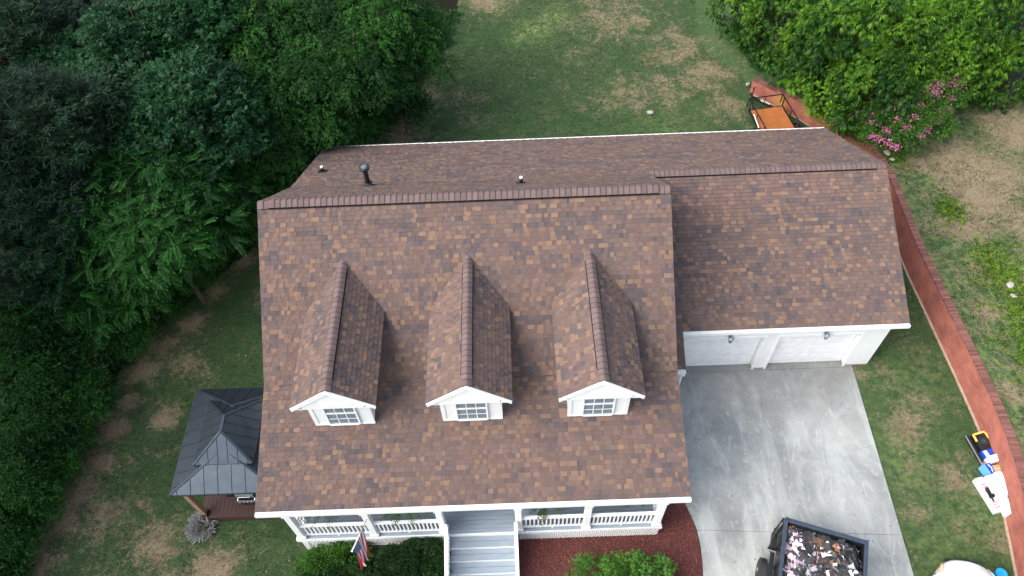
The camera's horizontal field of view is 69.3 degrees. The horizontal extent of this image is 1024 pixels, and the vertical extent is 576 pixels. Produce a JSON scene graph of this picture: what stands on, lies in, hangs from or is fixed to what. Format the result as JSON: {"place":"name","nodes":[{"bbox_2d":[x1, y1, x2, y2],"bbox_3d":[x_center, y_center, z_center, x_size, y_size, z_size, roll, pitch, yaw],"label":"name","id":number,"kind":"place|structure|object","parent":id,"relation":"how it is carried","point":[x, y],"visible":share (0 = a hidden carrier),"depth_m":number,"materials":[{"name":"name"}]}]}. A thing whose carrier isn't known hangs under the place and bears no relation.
{"place":"outdoors","nodes":[
{"label":"outdoors","id":0,"kind":"place"},
{"bbox_2d":[0,0,1014,575],"bbox_3d":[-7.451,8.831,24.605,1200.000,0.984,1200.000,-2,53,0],"label":"ground","id":1,"kind":"structure","parent":0,"point":[910,482],"depth_m":28.47,"materials":[{"name":"green plant"}]},
{"bbox_2d":[0,550,29,575],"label":"shrub","id":2,"kind":"object","parent":1,"relation":"on","point":[3,571],"visible":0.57,"depth_m":23.58,"materials":[{"name":"green plant"}]},
{"bbox_2d":[0,122,39,254],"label":"willow oak","id":3,"kind":"object","parent":1,"relation":"on","point":[17,150],"visible":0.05,"depth_m":27.29,"materials":[{"name":"green plant"}]},
{"bbox_2d":[0,503,47,575],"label":"shrub","id":4,"kind":"object","parent":1,"relation":"on","point":[22,533],"visible":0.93,"depth_m":23.80,"materials":[{"name":"green plant"}]},
{"bbox_2d":[0,440,62,535],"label":"shrub","id":5,"kind":"object","parent":1,"relation":"on","point":[26,467],"visible":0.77,"depth_m":24.29,"materials":[{"name":"green plant"}]},
{"bbox_2d":[0,62,65,152],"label":"maple tree","id":6,"kind":"object","parent":1,"relation":"on","point":[1,69],"visible":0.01,"depth_m":28.59,"materials":[{"name":"green plant"}]},
{"bbox_2d":[8,479,66,534],"bbox_3d":[-15.957,7.490,24.987,2.150,2.102,1.857,-23,56,-14],"label":"shrub","id":7,"kind":"object","parent":1,"relation":"on","point":[54,503],"visible":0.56,"depth_m":24.50,"materials":[{"name":"green plant"}]},
{"bbox_2d":[0,0,88,78],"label":"willow oak","id":8,"kind":"object","parent":1,"relation":"on","point":[19,12],"visible":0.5,"depth_m":29.99,"materials":[{"name":"green plant"}]},
{"bbox_2d":[0,276,89,376],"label":"shrub","id":9,"kind":"object","parent":1,"relation":"on","point":[9,334],"visible":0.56,"depth_m":25.54,"materials":[{"name":"green plant"}]},
{"bbox_2d":[0,387,92,472],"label":"shrub","id":10,"kind":"object","parent":1,"relation":"on","point":[13,436],"visible":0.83,"depth_m":24.99,"materials":[{"name":"green plant"}]},
{"bbox_2d":[0,329,94,426],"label":"shrub","id":11,"kind":"object","parent":1,"relation":"on","point":[47,375],"visible":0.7,"depth_m":25.50,"materials":[{"name":"green plant"}]},
{"bbox_2d":[0,0,102,55],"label":"maple tree","id":12,"kind":"object","parent":1,"relation":"on","point":[88,2],"visible":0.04,"depth_m":34.68,"materials":[{"name":"green plant"}]},
{"bbox_2d":[6,25,100,129],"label":"maple tree","id":13,"kind":"object","parent":1,"relation":"on","point":[50,53],"visible":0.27,"depth_m":29.74,"materials":[{"name":"green plant"}]},
{"bbox_2d":[0,143,113,314],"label":"willow oak","id":14,"kind":"object","parent":1,"relation":"on","point":[14,270],"visible":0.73,"depth_m":25.28,"materials":[{"name":"green plant"}]},
{"bbox_2d":[0,144,125,270],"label":"willow oak","id":15,"kind":"object","parent":1,"relation":"on","point":[71,227],"visible":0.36,"depth_m":25.91,"materials":[{"name":"green plant"}]},
{"bbox_2d":[27,420,99,485],"bbox_3d":[-15.722,5.824,26.063,2.687,2.425,2.322,-37,60,-23],"label":"shrub","id":16,"kind":"object","parent":1,"relation":"on","point":[66,467],"visible":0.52,"depth_m":25.44,"materials":[{"name":"green plant"}]},
{"bbox_2d":[0,58,133,217],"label":"willow oak","id":17,"kind":"object","parent":1,"relation":"on","point":[46,83],"visible":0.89,"depth_m":25.95,"materials":[{"name":"green plant"}]},
{"bbox_2d":[20,298,116,370],"bbox_3d":[-16.330,2.191,27.981,3.582,5.009,3.096,13,55,12],"label":"shrub","id":18,"kind":"object","parent":1,"relation":"on","point":[84,346],"visible":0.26,"depth_m":26.55,"materials":[{"name":"green plant"}]},
{"bbox_2d":[3,245,142,350],"bbox_3d":[-16.059,0.533,28.059,4.831,5.479,5.257,-15,54,-9],"label":"sumac tree","id":19,"kind":"object","parent":1,"relation":"on","point":[89,315],"visible":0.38,"depth_m":26.39,"materials":[{"name":"green plant"}]},
{"bbox_2d":[45,361,118,430],"bbox_3d":[-15.424,4.237,27.004,2.476,3.351,2.866,-22,56,-14],"label":"shrub","id":20,"kind":"object","parent":1,"relation":"on","point":[87,382],"visible":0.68,"depth_m":26.24,"materials":[{"name":"green plant"}]},
{"bbox_2d":[9,155,172,290],"bbox_3d":[-15.540,-1.450,28.630,5.977,7.340,5.521,-25,56,-16],"label":"sumac tree","id":21,"kind":"object","parent":1,"relation":"on","point":[96,233],"visible":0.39,"depth_m":26.19,"materials":[{"name":"green plant"}]},
{"bbox_2d":[39,50,144,159],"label":"maple tree","id":22,"kind":"object","parent":1,"relation":"on","point":[109,66],"visible":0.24,"depth_m":28.26,"materials":[{"name":"green plant"}]},
{"bbox_2d":[49,119,174,196],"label":"sumac tree","id":23,"kind":"object","parent":1,"relation":"on","point":[101,159],"visible":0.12,"depth_m":27.13,"materials":[{"name":"green plant"}]},
{"bbox_2d":[54,0,198,85],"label":"maple tree","id":24,"kind":"object","parent":1,"relation":"on","point":[109,28],"visible":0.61,"depth_m":29.12,"materials":[{"name":"green plant"}]},
{"bbox_2d":[63,229,191,331],"bbox_3d":[-14.464,-0.260,28.736,4.562,5.212,4.965,5,54,5],"label":"sumac tree","id":25,"kind":"object","parent":1,"relation":"on","point":[156,301],"visible":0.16,"depth_m":27.20,"materials":[{"name":"green plant"}]},
{"bbox_2d":[100,306,158,361],"bbox_3d":[-14.711,1.987,28.695,2.161,3.220,2.601,-38,61,-23],"label":"shrub","id":26,"kind":"object","parent":1,"relation":"on","point":[123,348],"visible":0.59,"depth_m":27.84,"materials":[{"name":"green plant"}]},
{"bbox_2d":[74,169,251,309],"bbox_3d":[-12.828,-1.271,28.420,6.527,7.252,5.683,-25,57,-16],"label":"sumac tree","id":27,"kind":"object","parent":1,"relation":"on","point":[130,242],"visible":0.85,"depth_m":26.20,"materials":[{"name":"green plant"}]},
{"bbox_2d":[137,285,190,323],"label":"shrub","id":28,"kind":"object","parent":1,"relation":"on","point":[178,299],"visible":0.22,"depth_m":29.20,"materials":[{"name":"green plant"}]},
{"bbox_2d":[93,116,241,237],"bbox_3d":[-12.676,-3.101,29.526,5.142,7.859,5.905,4,54,5],"label":"sumac tree","id":29,"kind":"object","parent":1,"relation":"on","point":[217,184],"visible":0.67,"depth_m":26.92,"materials":[{"name":"green plant"}]},
{"bbox_2d":[104,43,280,193],"bbox_3d":[-12.388,-5.156,30.138,6.710,8.831,6.690,-34,59,-21],"label":"maple tree","id":30,"kind":"object","parent":1,"relation":"on","point":[185,85],"visible":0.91,"depth_m":27.37,"materials":[{"name":"green plant"}]},
{"bbox_2d":[127,0,260,65],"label":"maple tree","id":31,"kind":"object","parent":1,"relation":"on","point":[168,16],"visible":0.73,"depth_m":29.14,"materials":[{"name":"green plant"}]},
{"bbox_2d":[170,233,228,296],"bbox_3d":[-12.779,-0.560,30.320,2.476,3.801,2.866,24,58,18],"label":"shrub","id":32,"kind":"object","parent":1,"relation":"on","point":[200,279],"visible":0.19,"depth_m":29.50,"materials":[{"name":"green plant"}]},
{"bbox_2d":[183,511,219,543],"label":"dried clump","id":33,"kind":"object","parent":1,"relation":"on","point":[192,531],"visible":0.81,"depth_m":24.90,"materials":[{"name":"grey plant"}]},
{"bbox_2d":[164,160,280,254],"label":"sumac tree","id":34,"kind":"object","parent":1,"relation":"on","point":[244,196],"visible":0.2,"depth_m":28.66,"materials":[{"name":"green plant"}]},
{"bbox_2d":[0,5,460,547],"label":"undergrowth","id":35,"kind":"object","parent":1,"relation":"on","point":[108,359],"visible":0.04,"depth_m":30.04,"materials":[{"name":"green plant"}]},
{"bbox_2d":[169,387,298,520],"bbox_3d":[-8.940,5.318,24.735,3.555,3.975,3.795,-2,53,0],"label":"gazebo","id":36,"kind":"object","parent":1,"relation":"on","point":[218,459],"visible":0.69,"depth_m":23.41,"materials":[{"name":"metal"}]},
{"bbox_2d":[226,494,255,504],"bbox_3d":[-8.822,6.924,24.796,1.300,1.118,0.600,-2,53,0],"label":"gas grill","id":37,"kind":"object","parent":36,"relation":"on","point":[245,499],"visible":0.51,"depth_m":24.55,"materials":[{"name":"silver metal"}]},
{"bbox_2d":[216,211,257,245],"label":"shrub","id":38,"kind":"object","parent":1,"relation":"on","point":[249,234],"visible":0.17,"depth_m":30.90,"materials":[{"name":"green plant"}]},
{"bbox_2d":[196,111,293,178],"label":"elm tree","id":39,"kind":"object","parent":1,"relation":"on","point":[213,135],"visible":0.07,"depth_m":29.06,"materials":[{"name":"green plant"}]},
{"bbox_2d":[206,130,287,210],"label":"sumac tree","id":40,"kind":"object","parent":1,"relation":"on","point":[258,177],"visible":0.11,"depth_m":29.25,"materials":[{"name":"green plant"}]},
{"bbox_2d":[200,0,327,139],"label":"elm tree","id":41,"kind":"object","parent":1,"relation":"on","point":[255,18],"visible":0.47,"depth_m":30.06,"materials":[{"name":"green plant"}]},
{"bbox_2d":[207,46,332,155],"bbox_3d":[-10.116,-6.640,31.933,5.128,7.534,5.084,29,59,21],"label":"elm tree","id":42,"kind":"object","parent":1,"relation":"on","point":[253,74],"visible":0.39,"depth_m":29.44,"materials":[{"name":"green plant"}]},
{"bbox_2d":[246,104,314,186],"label":"elm tree","id":43,"kind":"object","parent":1,"relation":"on","point":[280,130],"visible":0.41,"depth_m":29.63,"materials":[{"name":"green plant"}]},
{"bbox_2d":[254,143,314,219],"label":"sumac tree","id":44,"kind":"object","parent":1,"relation":"on","point":[285,177],"visible":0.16,"depth_m":30.10,"materials":[{"name":"green plant"}]},
{"bbox_2d":[253,31,380,154],"bbox_3d":[-8.355,-7.261,32.165,5.681,7.839,5.337,-27,57,-17],"label":"elm tree","id":45,"kind":"object","parent":1,"relation":"on","point":[299,59],"visible":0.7,"depth_m":29.81,"materials":[{"name":"green plant"}]},
{"bbox_2d":[259,0,397,109],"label":"elm tree","id":46,"kind":"object","parent":1,"relation":"on","point":[311,7],"visible":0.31,"depth_m":30.59,"materials":[{"name":"green plant"}]},
{"bbox_2d":[290,540,376,575],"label":"azalea bush","id":47,"kind":"object","parent":1,"relation":"on","point":[334,551],"visible":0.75,"depth_m":23.63,"materials":[{"name":"green plant"}]},
{"bbox_2d":[309,98,369,158],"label":"elm tree","id":48,"kind":"object","parent":1,"relation":"on","point":[344,143],"visible":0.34,"depth_m":31.19,"materials":[{"name":"green plant"}]},
{"bbox_2d":[302,558,377,575],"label":"boxwood hedge","id":49,"kind":"object","parent":1,"relation":"on","point":[332,567],"visible":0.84,"depth_m":23.33,"materials":[{"name":"green plant"}]},
{"bbox_2d":[308,19,401,144],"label":"elm tree","id":50,"kind":"object","parent":1,"relation":"on","point":[360,56],"visible":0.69,"depth_m":30.11,"materials":[{"name":"green plant"}]},
{"bbox_2d":[323,100,398,145],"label":"sumac tree","id":51,"kind":"object","parent":1,"relation":"on","point":[373,121],"visible":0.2,"depth_m":32.16,"materials":[{"name":"green plant"}]},
{"bbox_2d":[322,33,425,143],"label":"elm tree","id":52,"kind":"object","parent":1,"relation":"on","point":[403,75],"visible":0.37,"depth_m":31.61,"materials":[{"name":"green plant"}]},
{"bbox_2d":[310,0,445,122],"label":"elm tree","id":53,"kind":"object","parent":1,"relation":"on","point":[402,4],"visible":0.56,"depth_m":30.94,"materials":[{"name":"green plant"}]},
{"bbox_2d":[383,75,438,133],"bbox_3d":[-4.997,-8.158,35.145,2.941,4.024,3.403,-36,60,-22],"label":"shrub","id":54,"kind":"object","parent":1,"relation":"on","point":[423,108],"visible":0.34,"depth_m":34.13,"materials":[{"name":"green plant"}]},
{"bbox_2d":[370,537,452,575],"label":"boxwood hedge","id":55,"kind":"object","parent":1,"relation":"on","point":[409,548],"visible":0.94,"depth_m":23.24,"materials":[{"name":"green plant"}]},
{"bbox_2d":[373,0,464,118],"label":"elm tree","id":56,"kind":"object","parent":1,"relation":"on","point":[429,69],"visible":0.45,"depth_m":32.77,"materials":[{"name":"green plant"}]},
{"bbox_2d":[254,127,910,575],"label":"house","id":57,"kind":"structure","parent":1,"relation":"on","point":[470,347],"depth_m":22.89,"materials":[{"name":"brown"}]},
{"bbox_2d":[300,516,337,527],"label":"hanging fern","id":58,"kind":"object","parent":57,"relation":"hanging from","point":[318,519],"visible":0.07,"depth_m":22.56,"materials":[{"name":"green plant"}]},
{"bbox_2d":[351,519,369,568],"bbox_3d":[-4.441,7.745,22.405,0.244,1.398,1.185,13,55,11],"label":"flag","id":59,"kind":"object","parent":57,"relation":"attached to","point":[360,548],"visible":1,"depth_m":22.30,"materials":[{"name":"multicoloured fabric"}]},
{"bbox_2d":[382,513,420,527],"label":"hanging fern","id":60,"kind":"object","parent":57,"relation":"hanging from","point":[410,516],"visible":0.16,"depth_m":22.66,"materials":[{"name":"green plant"}]},
{"bbox_2d":[525,507,566,525],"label":"hanging fern","id":61,"kind":"object","parent":57,"relation":"hanging from","point":[542,512],"visible":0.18,"depth_m":22.67,"materials":[{"name":"green plant"}]},
{"bbox_2d":[684,338,760,365],"bbox_3d":[7.527,2.251,27.020,2.760,2.160,0.040,-2,53,0],"label":"garage door","id":62,"kind":"structure","parent":57,"relation":"in","point":[741,351],"depth_m":27.11,"materials":[{"name":"white paint"}]},
{"bbox_2d":[768,335,855,362],"bbox_3d":[10.875,2.125,27.000,2.860,2.160,0.040,-2,53,0],"label":"garage door","id":63,"kind":"structure","parent":57,"relation":"in","point":[809,348],"depth_m":27.11,"materials":[{"name":"white paint"}]},
{"bbox_2d":[518,503,703,575],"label":"mulch bed","id":64,"kind":"object","parent":1,"relation":"on","point":[622,541],"visible":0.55,"depth_m":23.97,"materials":[{"name":"brown wood"}]},
{"bbox_2d":[565,549,682,575],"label":"bush","id":65,"kind":"object","parent":64,"relation":"on","point":[609,565],"visible":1,"depth_m":22.70,"materials":[{"name":"green plant"}]},
{"bbox_2d":[726,11,766,52],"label":"shrub","id":66,"kind":"object","parent":1,"relation":"on","point":[736,28],"visible":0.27,"depth_m":37.81,"materials":[{"name":"green plant"}]},
{"bbox_2d":[746,42,787,73],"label":"shrub","id":67,"kind":"object","parent":1,"relation":"on","point":[751,63],"visible":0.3,"depth_m":36.69,"materials":[{"name":"green plant"}]},
{"bbox_2d":[746,87,803,129],"bbox_3d":[12.356,-8.194,35.201,2.260,1.291,3.990,-9,54,-4],"label":"utility trailer","id":68,"kind":"object","parent":1,"relation":"on","point":[769,116],"visible":0.57,"depth_m":35.27,"materials":[{"name":"orange metal"}]},
{"bbox_2d":[822,84,852,111],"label":"shrub","id":69,"kind":"object","parent":1,"relation":"on","point":[823,93],"visible":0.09,"depth_m":33.51,"materials":[{"name":"green plant"}]},
{"bbox_2d":[749,77,1023,575],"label":"retaining wall","id":70,"kind":"structure","parent":1,"relation":"on","point":[984,404],"depth_m":27.29,"materials":[{"name":"red brick"}]},
{"bbox_2d":[932,558,994,575],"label":"car","id":71,"kind":"object","parent":1,"relation":"on","point":[952,567],"visible":1,"depth_m":22.48,"materials":[{"name":"white paint"}]},
{"bbox_2d":[965,435,985,465],"bbox_3d":[15.877,5.594,25.384,0.171,0.145,1.169,-8,54,-4],"label":"black rail","id":72,"kind":"object","parent":1,"relation":"on","point":[974,450],"visible":1,"depth_m":25.38,"materials":[{"name":"metal"}]},
{"bbox_2d":[970,431,991,452],"bbox_3d":[16.243,5.351,25.611,0.520,0.350,0.700,-9,54,-5],"label":"air mover","id":73,"kind":"object","parent":1,"relation":"on","point":[980,441],"visible":0.92,"depth_m":25.53,"materials":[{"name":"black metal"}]},
{"bbox_2d":[978,463,994,476],"bbox_3d":[16.062,6.130,24.988,0.350,0.433,0.360,-13,54,-8],"label":"cooler","id":74,"kind":"object","parent":1,"relation":"on","point":[986,469],"visible":0.9,"depth_m":24.92,"materials":[{"name":"blue plastic"}]},
{"bbox_2d":[979,449,993,459],"bbox_3d":[16.234,5.710,25.355,0.380,0.335,0.260,-12,54,-7],"label":"tool case","id":75,"kind":"object","parent":1,"relation":"on","point":[984,454],"visible":0.79,"depth_m":25.25,"materials":[{"name":"blue plastic"}]},
{"bbox_2d":[972,477,1002,514],"bbox_3d":[15.764,6.873,24.552,0.260,0.264,1.180,-11,54,-6],"label":"printed carton","id":76,"kind":"object","parent":1,"relation":"on","point":[981,484],"visible":1,"depth_m":24.48,"materials":[{"name":"white cardboard"}]},
{"bbox_2d":[984,487,994,500],"bbox_3d":[15.738,6.779,24.376,0.189,0.140,0.467,-12,54,-7],"label":"nail gun","id":77,"kind":"object","parent":76,"relation":"on","point":[990,494],"visible":1,"depth_m":24.36,"materials":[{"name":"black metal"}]},
{"bbox_2d":[983,454,998,464],"bbox_3d":[16.288,5.865,25.164,0.344,0.454,0.240,-13,54,-8],"label":"carton","id":78,"kind":"object","parent":1,"relation":"on","point":[993,459],"visible":0.77,"depth_m":25.02,"materials":[{"name":"cardboard"}]},
{"bbox_2d":[992,464,1000,471],"bbox_3d":[16.348,6.159,24.975,0.362,0.404,0.280,-7,54,-3],"label":"cardboard box","id":79,"kind":"object","parent":1,"relation":"on","point":[996,468],"visible":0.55,"depth_m":24.83,"materials":[{"name":"beige cardboard"}]},
{"bbox_2d":[984,471,1010,516],"bbox_3d":[16.206,6.813,24.472,0.560,0.440,1.400,-10,54,-5],"label":"white bundle","id":80,"kind":"object","parent":1,"relation":"on","point":[995,481],"visible":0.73,"depth_m":24.41,"materials":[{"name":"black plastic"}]},
{"bbox_2d":[993,568,1007,575],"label":"bucket","id":81,"kind":"object","parent":1,"relation":"on","point":[999,572],"visible":0.96,"depth_m":22.90,"materials":[{"name":"plastic"}]},
{"bbox_2d":[77,18,960,572],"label":"fallen leaves","id":82,"kind":"object","parent":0,"point":[687,440],"visible":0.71,"depth_m":26.38,"materials":[{"name":"brown plant"}]},
{"bbox_2d":[679,360,913,575],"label":"driveway","id":83,"kind":"structure","parent":0,"point":[805,485],"depth_m":25.52,"materials":[{"name":"concrete"}]},
{"bbox_2d":[755,517,868,575],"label":"dump trailer","id":84,"kind":"object","parent":83,"relation":"on","point":[778,539],"visible":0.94,"depth_m":22.57,"materials":[{"name":"black metal"}]},
{"bbox_2d":[777,525,862,575],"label":"roofing debris","id":85,"kind":"object","parent":84,"relation":"in","point":[808,553],"visible":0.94,"depth_m":22.12,"materials":[{"name":"multicoloured"}]},
{"bbox_2d":[843,542,859,571],"bbox_3d":[10.138,8.151,22.259,0.610,0.577,1.044,2,54,3],"label":"garbage bag","id":86,"kind":"object","parent":84,"relation":"in","point":[853,556],"visible":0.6,"depth_m":22.06,"materials":[{"name":"black plastic"}]},
{"bbox_2d":[693,0,1023,457],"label":"raised lawn","id":87,"kind":"structure","parent":0,"point":[720,50],"depth_m":31.02,"materials":[{"name":"green plant"}]},
{"bbox_2d":[703,0,781,57],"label":"hickory tree","id":88,"kind":"object","parent":87,"relation":"on","point":[734,11],"visible":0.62,"depth_m":37.10,"materials":[{"name":"green plant"}]},
{"bbox_2d":[740,0,821,62],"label":"hickory tree","id":89,"kind":"object","parent":87,"relation":"on","point":[752,31],"visible":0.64,"depth_m":35.04,"materials":[{"name":"green plant"}]},
{"bbox_2d":[758,0,855,101],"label":"hickory tree","id":90,"kind":"object","parent":87,"relation":"on","point":[783,74],"visible":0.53,"depth_m":33.40,"materials":[{"name":"green plant"}]},
{"bbox_2d":[780,38,834,84],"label":"shrub","id":91,"kind":"object","parent":87,"relation":"on","point":[805,39],"visible":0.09,"depth_m":34.76,"materials":[{"name":"green plant"}]},
{"bbox_2d":[807,61,861,99],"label":"shrub","id":92,"kind":"object","parent":87,"relation":"on","point":[824,81],"visible":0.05,"depth_m":34.06,"materials":[{"name":"green plant"}]},
{"bbox_2d":[799,48,878,126],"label":"hickory tree","id":93,"kind":"object","parent":87,"relation":"on","point":[809,97],"visible":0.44,"depth_m":32.80,"materials":[{"name":"green plant"}]},
{"bbox_2d":[795,0,920,104],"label":"hickory tree","id":94,"kind":"object","parent":87,"relation":"on","point":[855,16],"visible":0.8,"depth_m":31.29,"materials":[{"name":"green plant"}]},
{"bbox_2d":[819,30,931,139],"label":"hickory tree","id":95,"kind":"object","parent":87,"relation":"on","point":[876,52],"visible":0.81,"depth_m":31.14,"materials":[{"name":"green plant"}]},
{"bbox_2d":[844,0,950,122],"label":"hickory tree","id":96,"kind":"object","parent":87,"relation":"on","point":[914,13],"visible":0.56,"depth_m":30.91,"materials":[{"name":"green plant"}]},
{"bbox_2d":[797,88,1023,413],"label":"clover","id":97,"kind":"object","parent":87,"relation":"on","point":[995,253],"visible":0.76,"depth_m":28.77,"materials":[{"name":"green plant"}]},
{"bbox_2d":[855,66,973,152],"bbox_3d":[17.780,-7.340,32.100,6.081,2.834,2.911,-23,56,-15],"label":"crepe myrtle","id":98,"kind":"object","parent":87,"relation":"on","point":[937,115],"visible":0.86,"depth_m":31.56,"materials":[{"name":"green plant"}]},
{"bbox_2d":[893,22,986,117],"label":"hickory tree","id":99,"kind":"object","parent":87,"relation":"on","point":[951,46],"visible":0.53,"depth_m":31.49,"materials":[{"name":"green plant"}]},
{"bbox_2d":[896,0,997,89],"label":"hickory tree","id":100,"kind":"object","parent":87,"relation":"on","point":[973,16],"visible":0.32,"depth_m":31.72,"materials":[{"name":"green plant"}]},
{"bbox_2d":[932,28,1004,104],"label":"hickory tree","id":101,"kind":"object","parent":87,"relation":"on","point":[981,88],"visible":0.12,"depth_m":32.97,"materials":[{"name":"green plant"}]},
{"bbox_2d":[932,0,1023,111],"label":"hickory tree","id":102,"kind":"object","parent":87,"relation":"on","point":[997,7],"visible":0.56,"depth_m":31.87,"materials":[{"name":"green plant"}]},
{"bbox_2d":[972,24,1023,114],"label":"hickory tree","id":103,"kind":"object","parent":87,"relation":"on","point":[990,100],"visible":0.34,"depth_m":33.07,"materials":[{"name":"green plant"}]},
{"bbox_2d":[1009,23,1023,96],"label":"chain link fence","id":104,"kind":"object","parent":87,"relation":"on","point":[1015,76],"visible":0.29,"depth_m":34.55,"materials":[{"name":"metal"}]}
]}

